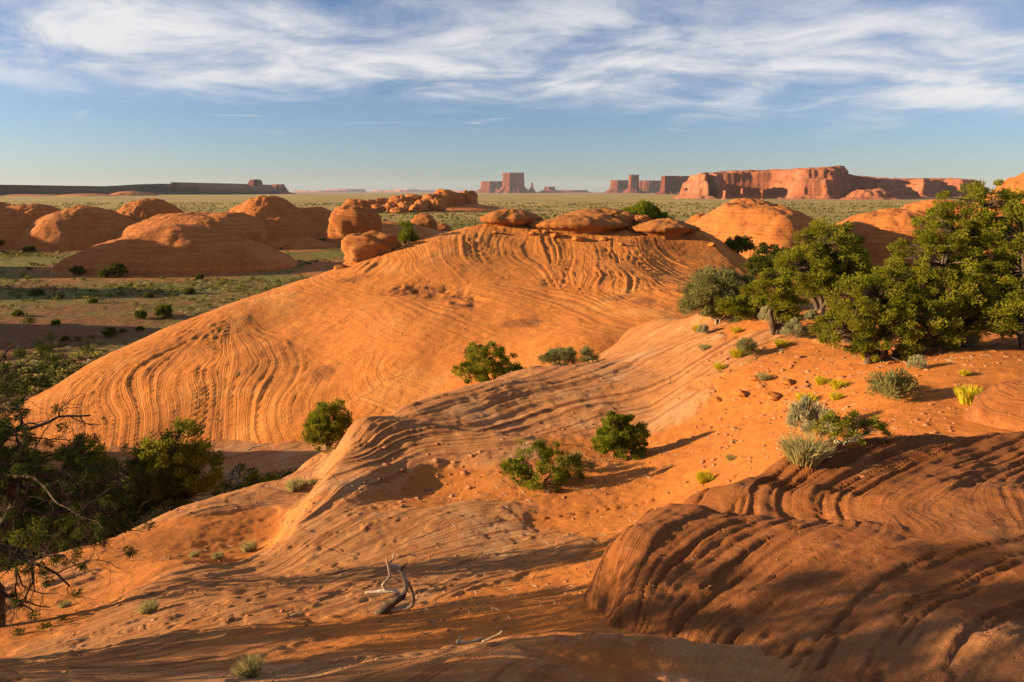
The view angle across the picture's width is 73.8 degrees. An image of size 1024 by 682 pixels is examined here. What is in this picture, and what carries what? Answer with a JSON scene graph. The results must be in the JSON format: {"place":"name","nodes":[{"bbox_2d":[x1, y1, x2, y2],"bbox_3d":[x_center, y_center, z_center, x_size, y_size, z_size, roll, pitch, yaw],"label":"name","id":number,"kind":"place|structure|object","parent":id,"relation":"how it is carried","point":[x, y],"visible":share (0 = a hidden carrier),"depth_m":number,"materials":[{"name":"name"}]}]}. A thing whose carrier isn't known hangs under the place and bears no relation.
{"place":"outdoors","nodes":[
{"label":"outdoors","id":0,"kind":"place"},
{"bbox_2d":[0,203,60,248],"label":"sandstone hill","id":1,"kind":"structure","parent":0,"point":[16,220],"depth_m":200.54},
{"bbox_2d":[14,205,137,250],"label":"sandstone hill","id":2,"kind":"structure","parent":0,"point":[80,227],"depth_m":194.79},
{"bbox_2d":[116,198,184,222],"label":"sandstone hill","id":3,"kind":"structure","parent":0,"point":[139,210],"depth_m":217.01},
{"bbox_2d":[50,223,298,275],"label":"sandstone hill","id":4,"kind":"structure","parent":0,"point":[169,249],"depth_m":139.53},
{"bbox_2d":[116,211,268,243],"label":"sandstone hill","id":5,"kind":"structure","parent":0,"point":[244,225],"depth_m":194.57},
{"bbox_2d":[228,195,311,237],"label":"sandstone hill","id":6,"kind":"structure","parent":0,"point":[261,207],"depth_m":214.93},
{"bbox_2d":[261,217,306,239],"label":"sandstone hill","id":7,"kind":"structure","parent":0,"point":[278,228],"depth_m":200.96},
{"bbox_2d":[264,237,335,249],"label":"sandstone hill","id":8,"kind":"structure","parent":0,"point":[297,243],"depth_m":195.60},
{"bbox_2d":[299,206,331,226],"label":"sandstone hill","id":9,"kind":"structure","parent":0,"point":[318,215],"depth_m":221.74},
{"bbox_2d":[308,226,407,243],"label":"sandstone hill","id":10,"kind":"structure","parent":0,"point":[317,232],"depth_m":215.68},
{"bbox_2d":[381,221,444,240],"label":"sandstone hill","id":11,"kind":"structure","parent":0,"point":[392,227],"depth_m":233.03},
{"bbox_2d":[429,203,503,211],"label":"talus hill","id":12,"kind":"structure","parent":0,"point":[471,207],"depth_m":566.82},
{"bbox_2d":[388,194,408,203],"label":"boulder","id":13,"kind":"object","parent":12,"relation":"on","point":[397,199],"visible":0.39,"depth_m":567.05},
{"bbox_2d":[435,189,458,205],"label":"boulder","id":14,"kind":"object","parent":12,"relation":"on","point":[449,196],"visible":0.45,"depth_m":569.28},
{"bbox_2d":[459,189,477,203],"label":"boulder","id":15,"kind":"object","parent":12,"relation":"on","point":[471,196],"visible":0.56,"depth_m":581.84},
{"bbox_2d":[0,192,1023,681],"bbox_3d":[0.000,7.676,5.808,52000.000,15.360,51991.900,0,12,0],"label":"ground","id":16,"kind":"structure","parent":0,"point":[336,536],"depth_m":15.92,"materials":[{"name":"sand"}]},
{"bbox_2d":[0,441,60,520],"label":"juniper tree","id":17,"kind":"object","parent":16,"relation":"on","point":[23,452],"visible":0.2,"depth_m":32.06,"materials":[{"name":"green plant"}]},
{"bbox_2d":[0,514,75,570],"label":"juniper shrub","id":18,"kind":"object","parent":16,"relation":"on","point":[13,539],"visible":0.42,"depth_m":26.15,"materials":[{"name":"green plant"}]},
{"bbox_2d":[0,465,94,533],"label":"juniper shrub","id":19,"kind":"object","parent":16,"relation":"on","point":[44,505],"visible":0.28,"depth_m":29.84,"materials":[{"name":"green plant"}]},
{"bbox_2d":[68,265,86,274],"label":"juniper shrub","id":20,"kind":"object","parent":16,"relation":"on","point":[78,270],"visible":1,"depth_m":133.01,"materials":[{"name":"green plant"}]},
{"bbox_2d":[0,313,160,635],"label":"pinyon tree","id":21,"kind":"object","parent":16,"relation":"on","point":[10,496],"visible":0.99,"depth_m":11.54,"materials":[{"name":"plant"}]},
{"bbox_2d":[52,433,118,490],"bbox_3d":[-21.966,6.430,35.267,3.256,3.369,2.934,0,12,0],"label":"juniper shrub","id":22,"kind":"object","parent":16,"relation":"on","point":[97,452],"visible":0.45,"depth_m":34.97,"materials":[{"name":"green plant"}]},
{"bbox_2d":[57,194,117,195],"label":"rock swell","id":23,"kind":"structure","parent":16,"relation":"on","point":[87,195],"depth_m":2503.40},
{"bbox_2d":[56,499,142,546],"bbox_3d":[-16.699,7.718,27.831,3.835,2.896,2.894,0,12,0],"label":"juniper shrub","id":24,"kind":"object","parent":16,"relation":"on","point":[130,513],"visible":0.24,"depth_m":27.44,"materials":[{"name":"green plant"}]},
{"bbox_2d":[100,326,118,336],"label":"juniper shrub","id":25,"kind":"object","parent":16,"relation":"on","point":[110,331],"visible":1,"depth_m":76.78,"materials":[{"name":"green plant"}]},
{"bbox_2d":[106,263,128,275],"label":"juniper shrub","id":26,"kind":"object","parent":16,"relation":"on","point":[119,269],"visible":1,"depth_m":131.30,"materials":[{"name":"green plant"}]},
{"bbox_2d":[79,454,182,519],"bbox_3d":[-16.601,6.964,29.687,4.500,3.746,3.578,0,12,0],"label":"juniper tree","id":27,"kind":"object","parent":16,"relation":"on","point":[146,481],"visible":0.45,"depth_m":29.16,"materials":[{"name":"green plant"}]},
{"bbox_2d":[109,191,156,195],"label":"rock swell","id":28,"kind":"structure","parent":16,"relation":"on","point":[130,193],"depth_m":2788.58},
{"bbox_2d":[133,310,147,319],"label":"juniper shrub","id":29,"kind":"object","parent":16,"relation":"on","point":[140,314],"visible":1,"depth_m":87.46,"materials":[{"name":"green plant"}]},
{"bbox_2d":[119,504,174,534],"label":"desert shrub","id":30,"kind":"object","parent":16,"relation":"on","point":[155,514],"visible":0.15,"depth_m":27.81,"materials":[{"name":"green plant"}]},
{"bbox_2d":[134,599,160,614],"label":"grass tuft","id":31,"kind":"object","parent":16,"relation":"on","point":[148,607],"visible":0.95,"depth_m":10.55,"materials":[{"name":"plant"}]},
{"bbox_2d":[0,182,295,194],"bbox_3d":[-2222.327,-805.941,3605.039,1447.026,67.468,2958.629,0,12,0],"label":"mesa","id":32,"kind":"structure","parent":16,"relation":"on","point":[196,188],"depth_m":3759.93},
{"bbox_2d":[154,303,172,318],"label":"juniper shrub","id":33,"kind":"object","parent":16,"relation":"on","point":[162,310],"visible":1,"depth_m":88.16,"materials":[{"name":"green plant"}]},
{"bbox_2d":[0,258,333,405],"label":"sagebrush","id":34,"kind":"object","parent":16,"relation":"on","point":[138,308],"visible":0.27,"depth_m":107.20,"materials":[{"name":"green plant"}]},
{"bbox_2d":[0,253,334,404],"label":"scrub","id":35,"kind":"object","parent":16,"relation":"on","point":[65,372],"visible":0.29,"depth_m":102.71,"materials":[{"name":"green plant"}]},
{"bbox_2d":[125,416,226,519],"bbox_3d":[-15.082,6.124,30.408,5.037,5.408,3.588,0,12,0],"label":"juniper tree","id":36,"kind":"object","parent":16,"relation":"on","point":[178,460],"visible":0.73,"depth_m":29.87,"materials":[{"name":"green plant"}]},
{"bbox_2d":[217,462,261,493],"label":"juniper shrub","id":37,"kind":"object","parent":16,"relation":"on","point":[230,485],"visible":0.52,"depth_m":33.33,"materials":[{"name":"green plant"}]},
{"bbox_2d":[228,651,269,677],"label":"grass tuft","id":38,"kind":"object","parent":16,"relation":"on","point":[250,667],"visible":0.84,"depth_m":4.84,"materials":[{"name":"plant"}]},
{"bbox_2d":[239,538,258,551],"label":"grass tuft","id":39,"kind":"object","parent":16,"relation":"on","point":[249,546],"visible":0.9,"depth_m":16.95,"materials":[{"name":"plant"}]},
{"bbox_2d":[245,179,269,193],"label":"butte","id":40,"kind":"object","parent":16,"relation":"on","point":[255,183],"visible":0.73,"depth_m":4449.99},
{"bbox_2d":[235,470,280,489],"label":"juniper shrub","id":41,"kind":"object","parent":16,"relation":"on","point":[249,478],"visible":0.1,"depth_m":31.58,"materials":[{"name":"green plant"}]},
{"bbox_2d":[270,184,290,193],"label":"butte","id":42,"kind":"object","parent":16,"relation":"on","point":[281,188],"visible":0.77,"depth_m":4638.74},
{"bbox_2d":[281,476,308,491],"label":"grass tuft","id":43,"kind":"object","parent":16,"relation":"on","point":[295,485],"visible":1,"depth_m":22.04,"materials":[{"name":"plant"}]},
{"bbox_2d":[300,398,354,453],"bbox_3d":[-7.109,3.256,26.514,2.176,2.306,1.929,0,12,0],"label":"juniper shrub","id":44,"kind":"object","parent":16,"relation":"on","point":[321,428],"visible":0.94,"depth_m":26.11,"materials":[{"name":"green plant"}]},
{"bbox_2d":[327,204,377,238],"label":"boulder","id":45,"kind":"object","parent":16,"relation":"on","point":[344,220],"visible":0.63,"depth_m":144.54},
{"bbox_2d":[343,198,370,208],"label":"boulder","id":46,"kind":"object","parent":16,"relation":"on","point":[350,201],"visible":0.41,"depth_m":172.66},
{"bbox_2d":[365,552,398,593],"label":"dead branch","id":47,"kind":"object","parent":16,"relation":"on","point":[385,590],"visible":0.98,"depth_m":10.66,"materials":[{"name":"brown wood"}]},
{"bbox_2d":[374,563,414,614],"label":"dead branch","id":48,"kind":"object","parent":16,"relation":"on","point":[384,608],"visible":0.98,"depth_m":9.55,"materials":[{"name":"wood"}]},
{"bbox_2d":[372,190,436,191],"bbox_3d":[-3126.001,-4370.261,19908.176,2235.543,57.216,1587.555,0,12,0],"label":"mesa","id":49,"kind":"structure","parent":16,"relation":"on","point":[404,190],"depth_m":19379.94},
{"bbox_2d":[409,204,423,212],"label":"boulder","id":50,"kind":"object","parent":16,"relation":"on","point":[416,208],"visible":1,"depth_m":516.84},
{"bbox_2d":[1,223,843,448],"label":"slickrock dome","id":51,"kind":"structure","parent":16,"relation":"on","point":[387,333],"depth_m":52.05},
{"bbox_2d":[341,230,400,264],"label":"boulder","id":52,"kind":"object","parent":51,"relation":"on","point":[358,247],"visible":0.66,"depth_m":69.40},
{"bbox_2d":[397,220,419,243],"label":"juniper shrub","id":53,"kind":"object","parent":51,"relation":"on","point":[409,234],"visible":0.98,"depth_m":72.29,"materials":[{"name":"green plant"}]},
{"bbox_2d":[480,208,542,226],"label":"cap rock","id":54,"kind":"object","parent":51,"relation":"on","point":[510,217],"visible":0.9,"depth_m":73.72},
{"bbox_2d":[528,213,631,234],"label":"cap rock","id":55,"kind":"object","parent":51,"relation":"on","point":[594,223],"visible":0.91,"depth_m":72.00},
{"bbox_2d":[558,208,624,216],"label":"cap rock","id":56,"kind":"object","parent":55,"relation":"on","point":[610,211],"visible":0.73,"depth_m":75.15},
{"bbox_2d":[613,211,635,224],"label":"boulder","id":57,"kind":"object","parent":55,"relation":"on","point":[627,217],"visible":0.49,"depth_m":74.44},
{"bbox_2d":[622,199,672,225],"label":"juniper tree","id":58,"kind":"object","parent":51,"relation":"on","point":[644,207],"visible":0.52,"depth_m":77.21,"materials":[{"name":"green plant"}]},
{"bbox_2d":[628,218,700,239],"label":"cap rock","id":59,"kind":"object","parent":51,"relation":"on","point":[667,228],"visible":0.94,"depth_m":70.69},
{"bbox_2d":[633,215,650,222],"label":"boulder","id":60,"kind":"object","parent":59,"relation":"on","point":[640,218],"visible":0.76,"depth_m":74.26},
{"bbox_2d":[724,234,756,253],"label":"juniper shrub","id":61,"kind":"object","parent":51,"relation":"on","point":[738,243],"visible":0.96,"depth_m":70.86,"materials":[{"name":"green plant"}]},
{"bbox_2d":[742,242,793,276],"bbox_3d":[24.149,-7.392,63.899,4.519,3.878,4.247,-8,15,-34],"label":"juniper tree","id":62,"kind":"object","parent":51,"relation":"on","point":[758,263],"visible":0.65,"depth_m":63.31,"materials":[{"name":"green plant"}]},
{"bbox_2d":[414,199,430,211],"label":"boulder","id":63,"kind":"object","parent":16,"relation":"on","point":[425,203],"visible":0.66,"depth_m":544.10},
{"bbox_2d":[411,213,437,229],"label":"boulder","id":64,"kind":"object","parent":16,"relation":"on","point":[425,220],"visible":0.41,"depth_m":252.49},
{"bbox_2d":[429,198,446,210],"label":"boulder","id":65,"kind":"object","parent":16,"relation":"on","point":[436,204],"visible":0.93,"depth_m":545.26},
{"bbox_2d":[0,202,971,265],"bbox_3d":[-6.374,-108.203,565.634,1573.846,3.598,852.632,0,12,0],"label":"distant scrub","id":66,"kind":"object","parent":16,"relation":"on","point":[39,254],"visible":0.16,"depth_m":600.49,"materials":[{"name":"green plant"}]},
{"bbox_2d":[451,340,525,383],"bbox_3d":[-1.002,1.092,32.735,3.894,2.274,2.325,0,12,0],"label":"juniper shrub","id":67,"kind":"object","parent":16,"relation":"on","point":[480,372],"visible":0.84,"depth_m":32.52,"materials":[{"name":"green plant"}]},
{"bbox_2d":[475,181,502,192],"bbox_3d":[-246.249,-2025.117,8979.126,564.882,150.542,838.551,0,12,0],"label":"butte","id":68,"kind":"object","parent":16,"relation":"on","point":[490,186],"visible":0.64,"depth_m":8686.61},
{"bbox_2d":[495,172,531,192],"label":"butte","id":69,"kind":"object","parent":16,"relation":"on","point":[512,182],"visible":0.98,"depth_m":7724.46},
{"bbox_2d":[45,337,1023,633],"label":"twigs","id":70,"kind":"object","parent":16,"relation":"on","point":[567,513],"visible":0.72,"depth_m":15.64,"materials":[{"name":"brown wood"}]},
{"bbox_2d":[500,437,586,491],"bbox_3d":[0.830,3.190,17.595,2.357,1.519,1.627,0,12,0],"label":"juniper shrub","id":71,"kind":"object","parent":16,"relation":"on","point":[519,470],"visible":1,"depth_m":17.61,"materials":[{"name":"green plant"}]},
{"bbox_2d":[537,346,579,364],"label":"desert shrub","id":72,"kind":"object","parent":16,"relation":"on","point":[558,355],"visible":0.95,"depth_m":34.51,"materials":[{"name":"green plant"}]},
{"bbox_2d":[560,448,598,470],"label":"desert shrub","id":73,"kind":"object","parent":16,"relation":"on","point":[589,463],"visible":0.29,"depth_m":18.73,"materials":[{"name":"green plant"}]},
{"bbox_2d":[579,345,599,362],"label":"desert shrub","id":74,"kind":"object","parent":16,"relation":"on","point":[588,354],"visible":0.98,"depth_m":33.73,"materials":[{"name":"green plant"}]},
{"bbox_2d":[603,180,628,192],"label":"butte","id":75,"kind":"object","parent":16,"relation":"on","point":[618,186],"visible":0.84,"depth_m":6959.47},
{"bbox_2d":[590,410,651,460],"bbox_3d":[3.208,2.814,20.061,1.669,1.616,1.527,6,14,25],"label":"juniper shrub","id":76,"kind":"object","parent":16,"relation":"on","point":[619,435],"visible":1,"depth_m":19.81,"materials":[{"name":"green plant"}]},
{"bbox_2d":[622,175,644,192],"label":"butte","id":77,"kind":"object","parent":16,"relation":"on","point":[633,184],"visible":0.98,"depth_m":6297.64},
{"bbox_2d":[639,180,660,192],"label":"butte","id":78,"kind":"object","parent":16,"relation":"on","point":[649,186],"visible":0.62,"depth_m":7352.49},
{"bbox_2d":[655,176,689,193],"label":"butte","id":79,"kind":"object","parent":16,"relation":"on","point":[671,184],"visible":0.66,"depth_m":4137.73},
{"bbox_2d":[693,470,715,483],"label":"snakeweed","id":80,"kind":"object","parent":16,"relation":"on","point":[703,477],"visible":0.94,"depth_m":14.81,"materials":[{"name":"yellow plant"}]},
{"bbox_2d":[676,264,763,324],"bbox_3d":[9.866,-2.116,32.341,4.173,2.956,3.240,0,12,0],"label":"desert shrub","id":81,"kind":"object","parent":16,"relation":"on","point":[712,283],"visible":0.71,"depth_m":31.69,"materials":[{"name":"green plant"}]},
{"bbox_2d":[713,293,772,320],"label":"juniper shrub","id":82,"kind":"object","parent":16,"relation":"on","point":[731,305],"visible":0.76,"depth_m":30.16,"materials":[{"name":"green plant"}]},
{"bbox_2d":[736,336,760,354],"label":"desert shrub","id":83,"kind":"object","parent":16,"relation":"on","point":[750,346],"visible":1,"depth_m":24.89,"materials":[{"name":"green plant"}]},
{"bbox_2d":[757,306,783,322],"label":"sage bush","id":84,"kind":"object","parent":16,"relation":"on","point":[763,313],"visible":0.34,"depth_m":28.12,"materials":[{"name":"beige plant"}]},
{"bbox_2d":[762,391,781,400],"bbox_3d":[7.990,1.660,20.950,0.615,0.225,0.793,7,7,17],"label":"stone","id":85,"kind":"object","parent":16,"relation":"on","point":[771,395],"visible":0.94,"depth_m":20.75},
{"bbox_2d":[739,266,809,334],"bbox_3d":[10.061,-1.460,26.238,2.670,2.830,1.870,-4,13,-16],"label":"juniper tree","id":86,"kind":"object","parent":16,"relation":"on","point":[786,299],"visible":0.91,"depth_m":26.00,"materials":[{"name":"green plant"}]},
{"bbox_2d":[779,317,810,337],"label":"sage bush","id":87,"kind":"object","parent":16,"relation":"on","point":[797,329],"visible":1,"depth_m":25.43,"materials":[{"name":"grey plant"}]},
{"bbox_2d":[672,165,924,198],"bbox_3d":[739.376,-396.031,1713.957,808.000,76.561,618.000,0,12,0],"label":"mesa","id":88,"kind":"structure","parent":16,"relation":"on","point":[835,182],"depth_m":1580.27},
{"bbox_2d":[582,431,1023,681],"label":"sandstone outcrop","id":89,"kind":"object","parent":16,"relation":"on","point":[849,545],"visible":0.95,"depth_m":6.71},
{"bbox_2d":[775,428,842,466],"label":"grass tuft","id":90,"kind":"object","parent":89,"relation":"on","point":[807,453],"visible":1,"depth_m":9.60,"materials":[{"name":"plant"}]},
{"bbox_2d":[794,391,819,401],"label":"snakeweed","id":91,"kind":"object","parent":16,"relation":"on","point":[799,396],"visible":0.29,"depth_m":18.59,"materials":[{"name":"yellow plant"}]},
{"bbox_2d":[784,392,835,435],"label":"sage bush","id":92,"kind":"object","parent":16,"relation":"on","point":[802,413],"visible":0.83,"depth_m":13.96,"materials":[{"name":"green plant"}]},
{"bbox_2d":[804,309,819,321],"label":"sage bush","id":93,"kind":"object","parent":16,"relation":"on","point":[810,314],"visible":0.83,"depth_m":27.08,"materials":[{"name":"grey plant"}]},
{"bbox_2d":[773,217,877,309],"bbox_3d":[13.434,-3.186,28.963,4.434,4.207,3.185,0,12,0],"label":"juniper tree","id":94,"kind":"object","parent":16,"relation":"on","point":[820,259],"visible":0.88,"depth_m":28.43,"materials":[{"name":"green plant"}]},
{"bbox_2d":[828,391,844,400],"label":"snakeweed","id":95,"kind":"object","parent":16,"relation":"on","point":[833,396],"visible":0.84,"depth_m":17.21,"materials":[{"name":"yellow plant"}]},
{"bbox_2d":[828,378,849,389],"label":"snakeweed","id":96,"kind":"object","parent":16,"relation":"on","point":[834,384],"visible":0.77,"depth_m":18.95,"materials":[{"name":"yellow plant"}]},
{"bbox_2d":[809,409,894,446],"bbox_3d":[5.029,1.329,10.026,1.247,0.705,0.686,0,12,0],"label":"desert shrub","id":97,"kind":"object","parent":16,"relation":"on","point":[836,429],"visible":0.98,"depth_m":10.02,"materials":[{"name":"green plant"}]},
{"bbox_2d":[841,188,911,199],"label":"mesa","id":98,"kind":"structure","parent":16,"relation":"on","point":[874,194],"depth_m":1409.42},
{"bbox_2d":[808,265,969,364],"bbox_3d":[11.266,-0.660,20.242,4.534,3.181,2.747,3,13,15],"label":"juniper tree","id":99,"kind":"object","parent":16,"relation":"on","point":[905,305],"visible":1,"depth_m":19.85,"materials":[{"name":"green plant"}]},
{"bbox_2d":[864,367,923,401],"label":"desert shrub","id":100,"kind":"object","parent":16,"relation":"on","point":[896,383],"visible":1,"depth_m":14.39,"materials":[{"name":"plant"}]},
{"bbox_2d":[906,354,928,369],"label":"sage bush","id":101,"kind":"object","parent":16,"relation":"on","point":[919,361],"visible":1,"depth_m":17.63,"materials":[{"name":"grey plant"}]},
{"bbox_2d":[890,178,986,197],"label":"mesa","id":102,"kind":"structure","parent":16,"relation":"on","point":[927,187],"depth_m":1969.85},
{"bbox_2d":[883,178,1023,346],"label":"juniper tree","id":103,"kind":"object","parent":16,"relation":"on","point":[970,270],"visible":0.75,"depth_m":19.97,"materials":[{"name":"green plant"}]},
{"bbox_2d":[948,328,983,346],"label":"grass tuft","id":104,"kind":"object","parent":16,"relation":"on","point":[971,340],"visible":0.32,"depth_m":20.48,"materials":[{"name":"plant"}]},
{"bbox_2d":[952,383,983,404],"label":"snakeweed","id":105,"kind":"object","parent":16,"relation":"on","point":[965,396],"visible":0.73,"depth_m":13.60,"materials":[{"name":"yellow plant"}]},
{"bbox_2d":[963,380,1023,430],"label":"striped rock","id":106,"kind":"object","parent":16,"relation":"on","point":[1000,405],"visible":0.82,"depth_m":11.86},
{"bbox_2d":[973,200,1023,349],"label":"juniper tree","id":107,"kind":"object","parent":16,"relation":"on","point":[988,237],"visible":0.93,"depth_m":19.23,"materials":[{"name":"green plant"}]},
{"bbox_2d":[0,0,1023,191],"label":"sky","id":108,"kind":"structure","parent":0,"point":[301,95],"materials":[{"name":"blue"}]},
{"bbox_2d":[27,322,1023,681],"bbox_3d":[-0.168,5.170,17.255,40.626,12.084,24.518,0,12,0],"label":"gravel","id":109,"kind":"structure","parent":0,"point":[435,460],"depth_m":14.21,"materials":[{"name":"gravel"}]},
{"bbox_2d":[691,198,854,301],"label":"sandstone hill","id":110,"kind":"structure","parent":0,"point":[761,221],"depth_m":100.89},
{"bbox_2d":[829,208,989,297],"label":"sandstone hill","id":111,"kind":"structure","parent":0,"point":[879,230],"depth_m":106.16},
{"bbox_2d":[900,199,966,217],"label":"sandstone hill","id":112,"kind":"structure","parent":0,"point":[922,205],"depth_m":182.38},
{"bbox_2d":[956,172,1023,225],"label":"sandstone hill","id":113,"kind":"structure","parent":0,"point":[1016,181],"depth_m":151.47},
{"bbox_2d":[960,194,1022,264],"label":"sandstone hill","id":114,"kind":"structure","parent":0,"point":[990,257],"depth_m":129.39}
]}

